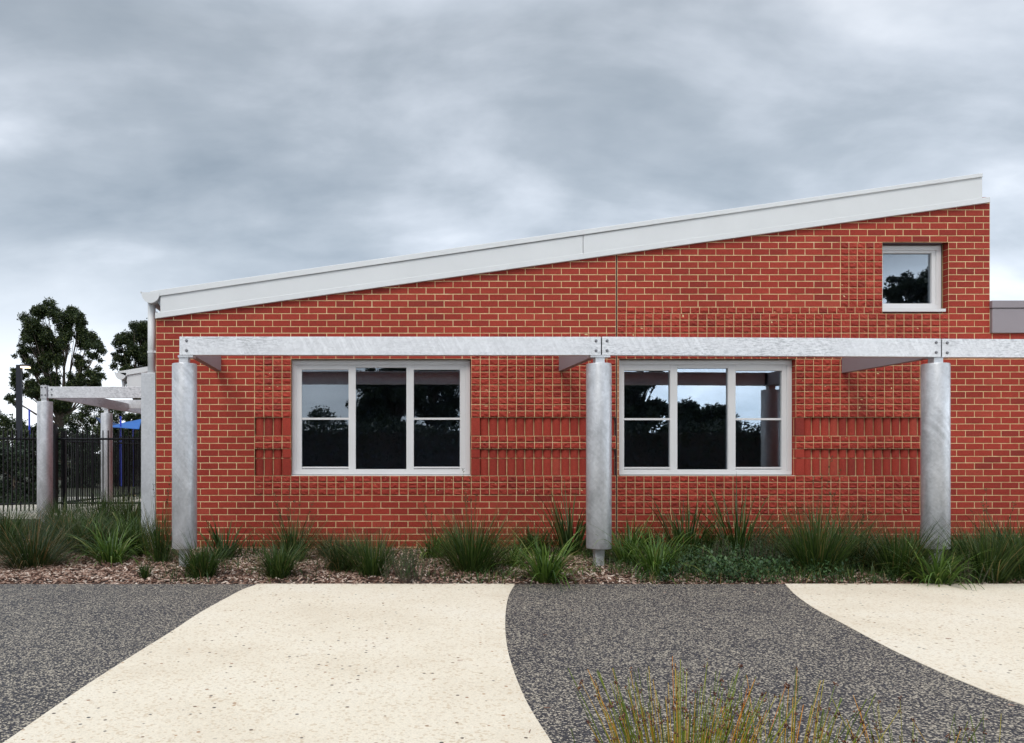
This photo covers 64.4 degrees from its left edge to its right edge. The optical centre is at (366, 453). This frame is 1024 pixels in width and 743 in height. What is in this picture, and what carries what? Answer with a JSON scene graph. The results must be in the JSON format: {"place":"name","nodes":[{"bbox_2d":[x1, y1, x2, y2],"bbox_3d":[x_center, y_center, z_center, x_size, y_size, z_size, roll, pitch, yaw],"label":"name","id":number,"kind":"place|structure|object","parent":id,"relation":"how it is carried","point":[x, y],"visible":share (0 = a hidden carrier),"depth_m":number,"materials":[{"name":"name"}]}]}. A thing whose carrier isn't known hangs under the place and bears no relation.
{"place":"outdoors","nodes":[
{"label":"outdoors","id":0,"kind":"place"},
{"bbox_2d":[0,497,140,517],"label":"path","id":1,"kind":"structure","parent":0,"point":[18,508],"depth_m":19.23,"materials":[{"name":"beige concrete"}]},
{"bbox_2d":[0,461,140,516],"bbox_3d":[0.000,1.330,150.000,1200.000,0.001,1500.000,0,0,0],"label":"ground","id":2,"kind":"structure","parent":0,"point":[59,481],"depth_m":28.80,"materials":[{"name":"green plant"}]},
{"bbox_2d":[0,410,27,445],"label":"tree","id":3,"kind":"object","parent":2,"relation":"on","point":[6,423],"visible":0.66,"depth_m":59.58,"materials":[{"name":"green plant"}]},
{"bbox_2d":[0,429,36,510],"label":"metal fence","id":4,"kind":"object","parent":2,"relation":"on","point":[16,439],"visible":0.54,"depth_m":17.30,"materials":[{"name":"black metal"}]},
{"bbox_2d":[16,364,30,480],"bbox_3d":[-10.427,-0.667,24.070,0.390,4.074,0.260,0,0,0],"label":"street lamp","id":5,"kind":"object","parent":2,"relation":"on","point":[19,397],"visible":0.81,"depth_m":24.00,"materials":[{"name":"grey metal"}]},
{"bbox_2d":[28,409,29,429],"bbox_3d":[-12.758,-0.387,30.000,0.078,2.581,0.068,0,0,0],"label":"shade pole","id":6,"kind":"object","parent":2,"relation":"on","point":[28,419],"visible":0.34,"depth_m":29.97,"materials":[{"name":"blue metal"}]},
{"bbox_2d":[0,442,59,502],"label":"bush","id":7,"kind":"object","parent":2,"relation":"on","point":[14,476],"visible":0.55,"depth_m":20.80,"materials":[{"name":"green plant"}]},
{"bbox_2d":[13,423,58,455],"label":"tree","id":8,"kind":"object","parent":2,"relation":"on","point":[34,428],"visible":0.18,"depth_m":55.91,"materials":[{"name":"green plant"}]},
{"bbox_2d":[13,433,67,500],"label":"bush","id":9,"kind":"object","parent":2,"relation":"on","point":[35,449],"visible":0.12,"depth_m":22.00,"materials":[{"name":"green plant"}]},
{"bbox_2d":[53,424,57,511],"bbox_3d":[-6.909,0.360,17.490,0.140,2.020,0.140,0,0,0],"label":"gate post","id":10,"kind":"object","parent":2,"relation":"on","point":[55,461],"visible":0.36,"depth_m":17.43,"materials":[{"name":"black metal"}]},
{"bbox_2d":[3,297,108,479],"bbox_3d":[-15.682,-3.306,39.955,5.408,9.266,2.500,0,0,0],"label":"eucalyptus tree","id":11,"kind":"object","parent":2,"relation":"on","point":[47,351],"visible":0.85,"depth_m":39.69,"materials":[{"name":"green plant"}]},
{"bbox_2d":[1,435,130,463],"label":"woodland","id":12,"kind":"object","parent":2,"relation":"on","point":[58,459],"visible":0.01,"depth_m":83.72,"materials":[{"name":"green plant"}]},
{"bbox_2d":[58,432,114,487],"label":"bush","id":13,"kind":"object","parent":2,"relation":"on","point":[81,464],"visible":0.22,"depth_m":30.80,"materials":[{"name":"green plant"}]},
{"bbox_2d":[37,385,140,520],"bbox_3d":[-5.128,0.036,19.670,2.673,2.668,10.815,0,0,-5],"label":"pergola","id":14,"kind":"object","parent":2,"relation":"on","point":[94,396],"visible":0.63,"depth_m":14.40,"materials":[{"name":"metal"}]},
{"bbox_2d":[62,404,126,482],"bbox_3d":[-12.229,-0.792,35.993,2.997,4.240,2.018,0,0,0],"label":"tree","id":15,"kind":"object","parent":2,"relation":"on","point":[85,410],"visible":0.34,"depth_m":35.84,"materials":[{"name":"green plant"}]},
{"bbox_2d":[58,430,140,509],"bbox_3d":[-5.644,0.405,17.600,2.555,1.930,0.066,0,0,0],"label":"metal fence","id":16,"kind":"object","parent":2,"relation":"on","point":[102,439],"visible":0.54,"depth_m":17.59,"materials":[{"name":"black metal"}]},
{"bbox_2d":[58,418,140,482],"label":"bush","id":17,"kind":"object","parent":2,"relation":"on","point":[74,429],"visible":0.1,"depth_m":35.83,"materials":[{"name":"green plant"}]},
{"bbox_2d":[62,431,140,509],"bbox_3d":[-6.239,0.430,22.400,0.073,1.880,9.339,0,0,7],"label":"metal fence","id":18,"kind":"object","parent":2,"relation":"on","point":[64,461],"visible":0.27,"depth_m":19.10,"materials":[{"name":"black metal"}]},
{"bbox_2d":[94,432,140,486],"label":"bush","id":19,"kind":"object","parent":2,"relation":"on","point":[125,461],"visible":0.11,"depth_m":32.74,"materials":[{"name":"green plant"}]},
{"bbox_2d":[120,416,121,485],"bbox_3d":[-9.303,-0.097,30.000,0.078,2.646,0.068,0,0,0],"label":"shade pole","id":20,"kind":"object","parent":2,"relation":"on","point":[121,446],"visible":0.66,"depth_m":29.98,"materials":[{"name":"metal"}]},
{"bbox_2d":[113,419,140,428],"bbox_3d":[-9.378,-1.175,30.955,1.058,0.560,4.312,0,0,-15],"label":"shade sail","id":21,"kind":"object","parent":20,"relation":"attached to","point":[134,424],"visible":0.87,"depth_m":31.13,"materials":[{"name":"blue fabric"}]},
{"bbox_2d":[108,318,147,477],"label":"broad tree","id":22,"kind":"object","parent":2,"relation":"on","point":[132,339],"visible":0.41,"depth_m":43.72,"materials":[{"name":"green plant"}]},
{"bbox_2d":[124,412,140,484],"bbox_3d":[-9.718,-0.372,34.113,1.551,3.399,1.001,0,0,11],"label":"tree","id":23,"kind":"object","parent":2,"relation":"on","point":[129,416],"visible":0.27,"depth_m":33.99,"materials":[{"name":"green plant"}]},
{"bbox_2d":[0,527,1023,583],"bbox_3d":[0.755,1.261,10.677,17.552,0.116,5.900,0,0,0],"label":"bark mulch","id":24,"kind":"object","parent":2,"relation":"on","point":[85,572],"visible":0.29,"depth_m":8.18,"materials":[{"name":"brown wood"}]},
{"bbox_2d":[0,497,61,555],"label":"grass clump","id":25,"kind":"object","parent":24,"relation":"on","point":[9,526],"visible":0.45,"depth_m":9.90,"materials":[{"name":"green plant"}]},
{"bbox_2d":[0,507,115,571],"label":"grass clump","id":26,"kind":"object","parent":24,"relation":"on","point":[34,552],"visible":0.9,"depth_m":8.86,"materials":[{"name":"green plant"}]},
{"bbox_2d":[10,505,124,553],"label":"grass clump","id":27,"kind":"object","parent":24,"relation":"on","point":[70,532],"visible":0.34,"depth_m":10.09,"materials":[{"name":"green plant"}]},
{"bbox_2d":[47,511,142,555],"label":"grass clump","id":28,"kind":"object","parent":24,"relation":"on","point":[88,539],"visible":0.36,"depth_m":9.86,"materials":[{"name":"green plant"}]},
{"bbox_2d":[50,514,171,566],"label":"grass clump","id":29,"kind":"object","parent":24,"relation":"on","point":[112,552],"visible":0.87,"depth_m":9.18,"materials":[{"name":"green plant"}]},
{"bbox_2d":[93,508,171,555],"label":"grass clump","id":30,"kind":"object","parent":24,"relation":"on","point":[140,551],"visible":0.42,"depth_m":9.72,"materials":[{"name":"green plant"}]},
{"bbox_2d":[130,560,161,578],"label":"grass clump","id":31,"kind":"object","parent":24,"relation":"on","point":[145,574],"visible":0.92,"depth_m":8.06,"materials":[{"name":"green plant"}]},
{"bbox_2d":[112,476,202,562],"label":"grass clump","id":32,"kind":"object","parent":24,"relation":"on","point":[159,549],"visible":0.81,"depth_m":9.15,"materials":[{"name":"green plant"}]},
{"bbox_2d":[152,530,246,578],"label":"grass clump","id":33,"kind":"object","parent":24,"relation":"on","point":[200,561],"visible":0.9,"depth_m":8.10,"materials":[{"name":"green plant"}]},
{"bbox_2d":[196,517,261,559],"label":"grass clump","id":34,"kind":"object","parent":24,"relation":"on","point":[216,536],"visible":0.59,"depth_m":9.51,"materials":[{"name":"green plant"}]},
{"bbox_2d":[235,535,320,579],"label":"grass clump","id":35,"kind":"object","parent":24,"relation":"on","point":[275,563],"visible":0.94,"depth_m":8.02,"materials":[{"name":"green plant"}]},
{"bbox_2d":[231,486,343,561],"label":"grass clump","id":36,"kind":"object","parent":24,"relation":"on","point":[288,544],"visible":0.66,"depth_m":9.33,"materials":[{"name":"green plant"}]},
{"bbox_2d":[304,522,360,556],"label":"grass clump","id":37,"kind":"object","parent":24,"relation":"on","point":[329,538],"visible":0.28,"depth_m":9.84,"materials":[{"name":"green plant"}]},
{"bbox_2d":[292,524,390,572],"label":"grass clump","id":38,"kind":"object","parent":24,"relation":"on","point":[333,563],"visible":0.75,"depth_m":8.40,"materials":[{"name":"green plant"}]},
{"bbox_2d":[347,539,373,555],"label":"grass clump","id":39,"kind":"object","parent":24,"relation":"on","point":[358,543],"visible":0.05,"depth_m":9.86,"materials":[{"name":"green plant"}]},
{"bbox_2d":[313,517,421,582],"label":"grass clump","id":40,"kind":"object","parent":24,"relation":"on","point":[370,561],"visible":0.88,"depth_m":8.09,"materials":[{"name":"green plant"}]},
{"bbox_2d":[382,545,403,566],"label":"shrub","id":41,"kind":"object","parent":24,"relation":"on","point":[391,557],"visible":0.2,"depth_m":8.94,"materials":[{"name":"green plant"}]},
{"bbox_2d":[378,543,436,582],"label":"shrub","id":42,"kind":"object","parent":24,"relation":"on","point":[408,567],"visible":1,"depth_m":7.82,"materials":[{"name":"green plant"}]},
{"bbox_2d":[398,501,451,562],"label":"grass clump","id":43,"kind":"object","parent":24,"relation":"on","point":[422,550],"visible":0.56,"depth_m":9.63,"materials":[{"name":"green plant"}]},
{"bbox_2d":[416,523,481,552],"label":"grass clump","id":44,"kind":"object","parent":24,"relation":"on","point":[446,537],"visible":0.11,"depth_m":10.06,"materials":[{"name":"green plant"}]},
{"bbox_2d":[388,468,551,581],"bbox_3d":[1.105,0.749,8.398,1.959,1.201,1.926,0,0,0],"label":"grass clump","id":45,"kind":"object","parent":24,"relation":"on","point":[470,552],"visible":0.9,"depth_m":8.27,"materials":[{"name":"green plant"}]},
{"bbox_2d":[494,532,552,566],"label":"grass clump","id":46,"kind":"object","parent":24,"relation":"on","point":[515,555],"visible":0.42,"depth_m":8.90,"materials":[{"name":"green plant"}]},
{"bbox_2d":[501,517,571,554],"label":"grass clump","id":47,"kind":"object","parent":24,"relation":"on","point":[530,537],"visible":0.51,"depth_m":9.76,"materials":[{"name":"green plant"}]},
{"bbox_2d":[488,528,618,590],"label":"grass clump","id":48,"kind":"object","parent":24,"relation":"on","point":[546,569],"visible":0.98,"depth_m":7.81,"materials":[{"name":"green plant"}]},
{"bbox_2d":[504,482,647,555],"bbox_3d":[2.453,0.765,9.790,1.514,1.001,1.578,0,0,-19],"label":"grass clump","id":49,"kind":"object","parent":24,"relation":"on","point":[563,534],"visible":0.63,"depth_m":9.70,"materials":[{"name":"green plant"}]},
{"bbox_2d":[157,528,1023,583],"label":"undergrowth","id":50,"kind":"object","parent":24,"relation":"on","point":[851,570],"visible":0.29,"depth_m":8.12,"materials":[{"name":"green plant"}]},
{"bbox_2d":[579,537,615,555],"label":"grass clump","id":51,"kind":"object","parent":24,"relation":"on","point":[591,551],"visible":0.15,"depth_m":9.57,"materials":[{"name":"green plant"}]},
{"bbox_2d":[579,512,689,568],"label":"grass clump","id":52,"kind":"object","parent":24,"relation":"on","point":[622,553],"visible":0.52,"depth_m":8.97,"materials":[{"name":"green plant"}]},
{"bbox_2d":[613,519,676,549],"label":"grass clump","id":53,"kind":"object","parent":24,"relation":"on","point":[656,538],"visible":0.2,"depth_m":9.92,"materials":[{"name":"green plant"}]},
{"bbox_2d":[587,523,722,583],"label":"grass clump","id":54,"kind":"object","parent":24,"relation":"on","point":[659,554],"visible":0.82,"depth_m":8.13,"materials":[{"name":"green plant"}]},
{"bbox_2d":[615,489,747,554],"bbox_3d":[3.875,0.818,9.801,1.764,0.912,1.484,0,0,0],"label":"grass clump","id":55,"kind":"object","parent":24,"relation":"on","point":[690,534],"visible":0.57,"depth_m":9.70,"materials":[{"name":"green plant"}]},
{"bbox_2d":[687,525,729,552],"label":"grass clump","id":56,"kind":"object","parent":24,"relation":"on","point":[711,539],"visible":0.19,"depth_m":9.90,"materials":[{"name":"green plant"}]},
{"bbox_2d":[701,534,737,560],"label":"shrub","id":57,"kind":"object","parent":24,"relation":"on","point":[723,554],"visible":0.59,"depth_m":8.92,"materials":[{"name":"green plant"}]},
{"bbox_2d":[671,474,810,556],"bbox_3d":[4.667,0.750,9.717,2.055,1.054,1.694,0,0,0],"label":"grass clump","id":58,"kind":"object","parent":24,"relation":"on","point":[740,531],"visible":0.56,"depth_m":9.80,"materials":[{"name":"green plant"}]},
{"bbox_2d":[655,540,863,582],"bbox_3d":[4.541,1.151,8.893,3.418,0.238,2.312,0,0,0],"label":"ground cover","id":59,"kind":"object","parent":24,"relation":"on","point":[715,564],"visible":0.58,"depth_m":8.13,"materials":[{"name":"green plant"}]},
{"bbox_2d":[729,523,793,565],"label":"shrub","id":60,"kind":"object","parent":24,"relation":"on","point":[755,549],"visible":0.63,"depth_m":8.61,"materials":[{"name":"green plant"}]},
{"bbox_2d":[758,532,797,557],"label":"grass clump","id":61,"kind":"object","parent":24,"relation":"on","point":[783,547],"visible":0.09,"depth_m":9.16,"materials":[{"name":"green plant"}]},
{"bbox_2d":[753,513,817,547],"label":"grass clump","id":62,"kind":"object","parent":24,"relation":"on","point":[779,530],"visible":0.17,"depth_m":10.01,"materials":[{"name":"green plant"}]},
{"bbox_2d":[728,456,920,574],"bbox_3d":[4.713,0.636,8.280,1.862,1.234,1.787,0,0,-25],"label":"grass clump","id":63,"kind":"object","parent":24,"relation":"on","point":[815,545],"visible":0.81,"depth_m":8.18,"materials":[{"name":"green plant"}]},
{"bbox_2d":[795,503,899,548],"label":"grass clump","id":64,"kind":"object","parent":24,"relation":"on","point":[836,524],"visible":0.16,"depth_m":9.76,"materials":[{"name":"green plant"}]},
{"bbox_2d":[788,491,928,577],"bbox_3d":[5.362,0.857,8.664,1.690,0.899,1.697,0,0,0],"label":"grass clump","id":65,"kind":"object","parent":24,"relation":"on","point":[856,552],"visible":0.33,"depth_m":8.53,"materials":[{"name":"green plant"}]},
{"bbox_2d":[836,514,978,577],"bbox_3d":[5.524,0.916,8.182,1.431,0.712,1.431,0,0,44],"label":"grass clump","id":66,"kind":"object","parent":24,"relation":"on","point":[890,555],"visible":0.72,"depth_m":8.10,"materials":[{"name":"green plant"}]},
{"bbox_2d":[871,522,951,558],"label":"grass clump","id":67,"kind":"object","parent":24,"relation":"on","point":[917,546],"visible":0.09,"depth_m":9.57,"materials":[{"name":"green plant"}]},
{"bbox_2d":[857,534,1008,589],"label":"grass clump","id":68,"kind":"object","parent":24,"relation":"on","point":[946,571],"visible":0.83,"depth_m":7.73,"materials":[{"name":"green plant"}]},
{"bbox_2d":[911,488,1023,583],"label":"grass clump","id":69,"kind":"object","parent":24,"relation":"on","point":[1002,565],"visible":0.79,"depth_m":7.85,"materials":[{"name":"green plant"}]},
{"bbox_2d":[939,548,995,584],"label":"shrub","id":70,"kind":"object","parent":24,"relation":"on","point":[969,576],"visible":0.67,"depth_m":7.74,"materials":[{"name":"green plant"}]},
{"bbox_2d":[944,523,997,556],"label":"grass clump","id":71,"kind":"object","parent":24,"relation":"on","point":[958,538],"visible":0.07,"depth_m":9.35,"materials":[{"name":"green plant"}]},
{"bbox_2d":[948,506,1023,578],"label":"grass clump","id":72,"kind":"object","parent":24,"relation":"on","point":[1019,566],"visible":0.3,"depth_m":8.00,"materials":[{"name":"green plant"}]},
{"bbox_2d":[954,509,1022,549],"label":"grass clump","id":73,"kind":"object","parent":24,"relation":"on","point":[998,528],"visible":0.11,"depth_m":9.32,"materials":[{"name":"green plant"}]},
{"bbox_2d":[140,173,1023,549],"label":"brick building","id":74,"kind":"structure","parent":2,"relation":"on","point":[360,443],"depth_m":10.57,"materials":[{"name":"red brick"}]},
{"bbox_2d":[291,359,470,475],"bbox_3d":[0.189,-0.476,10.657,2.398,1.594,0.166,0,0,0],"label":"window frame","id":75,"kind":"structure","parent":74,"relation":"in","point":[298,365],"depth_m":10.68,"materials":[{"name":"grey metal"}]},
{"bbox_2d":[619,359,794,475],"bbox_3d":[4.523,-0.472,10.657,2.381,1.601,0.166,0,0,0],"label":"window frame","id":76,"kind":"structure","parent":74,"relation":"in","point":[731,366],"depth_m":10.68,"materials":[{"name":"grey metal"}]},
{"bbox_2d":[882,243,945,312],"bbox_3d":[7.253,-2.355,10.657,0.936,0.914,0.166,0,0,0],"label":"window frame","id":77,"kind":"structure","parent":74,"relation":"in","point":[934,306],"depth_m":10.67,"materials":[{"name":"grey metal"}]},
{"bbox_2d":[172,337,1023,566],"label":"pergola","id":78,"kind":"object","parent":2,"relation":"on","point":[859,354],"visible":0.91,"depth_m":8.83,"materials":[{"name":"metal"}]},
{"bbox_2d":[114,366,147,386],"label":"building","id":79,"kind":"structure","parent":0,"point":[131,377],"depth_m":17.03,"materials":[{"name":"grey paint"}]},
{"bbox_2d":[3,584,551,742],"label":"path","id":80,"kind":"structure","parent":0,"point":[240,666],"depth_m":4.49,"materials":[{"name":"beige concrete"}]},
{"bbox_2d":[0,584,1023,742],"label":"pavement","id":81,"kind":"structure","parent":0,"point":[73,638],"depth_m":4.97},
{"bbox_2d":[29,583,1013,732],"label":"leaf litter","id":82,"kind":"object","parent":81,"relation":"on","point":[547,634],"visible":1,"depth_m":7.65,"materials":[{"name":"brown plant"}]},
{"bbox_2d":[0,0,1023,453],"label":"sky","id":83,"kind":"structure","parent":0,"point":[146,145],"materials":[{"name":"grey"}]},
{"bbox_2d":[568,656,801,742],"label":"rush clump","id":84,"kind":"object","parent":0,"point":[677,719],"visible":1,"depth_m":2.38,"materials":[{"name":"green plant"}]},
{"bbox_2d":[686,666,901,742],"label":"rush clump","id":85,"kind":"object","parent":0,"point":[820,730],"visible":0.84,"depth_m":2.44,"materials":[{"name":"green plant"}]},
{"bbox_2d":[785,584,1023,704],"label":"path","id":86,"kind":"structure","parent":0,"point":[920,623],"depth_m":5.96,"materials":[{"name":"beige concrete"}]},
{"bbox_2d":[831,695,982,742],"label":"rush clump","id":87,"kind":"object","parent":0,"point":[881,731],"visible":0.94,"depth_m":2.52,"materials":[{"name":"green plant"}]},
{"bbox_2d":[910,714,1000,742],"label":"rush clump","id":88,"kind":"object","parent":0,"point":[965,730],"visible":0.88,"depth_m":2.62,"materials":[{"name":"green plant"}]},
{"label":"garden bed","id":89,"kind":"structure","parent":0,"visible":0},
{"bbox_2d":[0,500,49,535],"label":"grass clump","id":90,"kind":"object","parent":89,"relation":"on","point":[20,518],"visible":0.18,"depth_m":12.33,"materials":[{"name":"green plant"}]},
{"bbox_2d":[11,506,73,540],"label":"grass clump","id":91,"kind":"object","parent":89,"relation":"on","point":[46,523],"visible":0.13,"depth_m":11.53,"materials":[{"name":"green plant"}]},
{"bbox_2d":[20,491,91,524],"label":"grass clump","id":92,"kind":"object","parent":89,"relation":"on","point":[59,509],"visible":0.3,"depth_m":13.03,"materials":[{"name":"green plant"}]},
{"bbox_2d":[39,498,134,539],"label":"grass clump","id":93,"kind":"object","parent":89,"relation":"on","point":[80,518],"visible":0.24,"depth_m":11.17,"materials":[{"name":"green plant"}]},
{"bbox_2d":[52,487,137,530],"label":"grass clump","id":94,"kind":"object","parent":89,"relation":"on","point":[100,506],"visible":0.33,"depth_m":12.64,"materials":[{"name":"green plant"}]},
{"bbox_2d":[78,485,140,525],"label":"grass clump","id":95,"kind":"object","parent":89,"relation":"on","point":[131,507],"visible":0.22,"depth_m":12.95,"materials":[{"name":"green plant"}]},
{"bbox_2d":[81,503,140,535],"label":"grass clump","id":96,"kind":"object","parent":89,"relation":"on","point":[119,525],"visible":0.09,"depth_m":10.83,"materials":[{"name":"green plant"}]},
{"bbox_3d":[-9.421,0.241,32.000,0.078,2.478,0.068,0,0,0],"label":"shade pole","id":97,"kind":"object","parent":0,"visible":0},
{"bbox_2d":[96,417,128,428],"bbox_3d":[-10.052,-1.209,32.100,1.296,0.434,4.158,0,0,-12],"label":"shade sail","id":98,"kind":"object","parent":97,"relation":"attached to","point":[99,419],"visible":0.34,"depth_m":31.63,"materials":[{"name":"blue fabric"}]}
]}

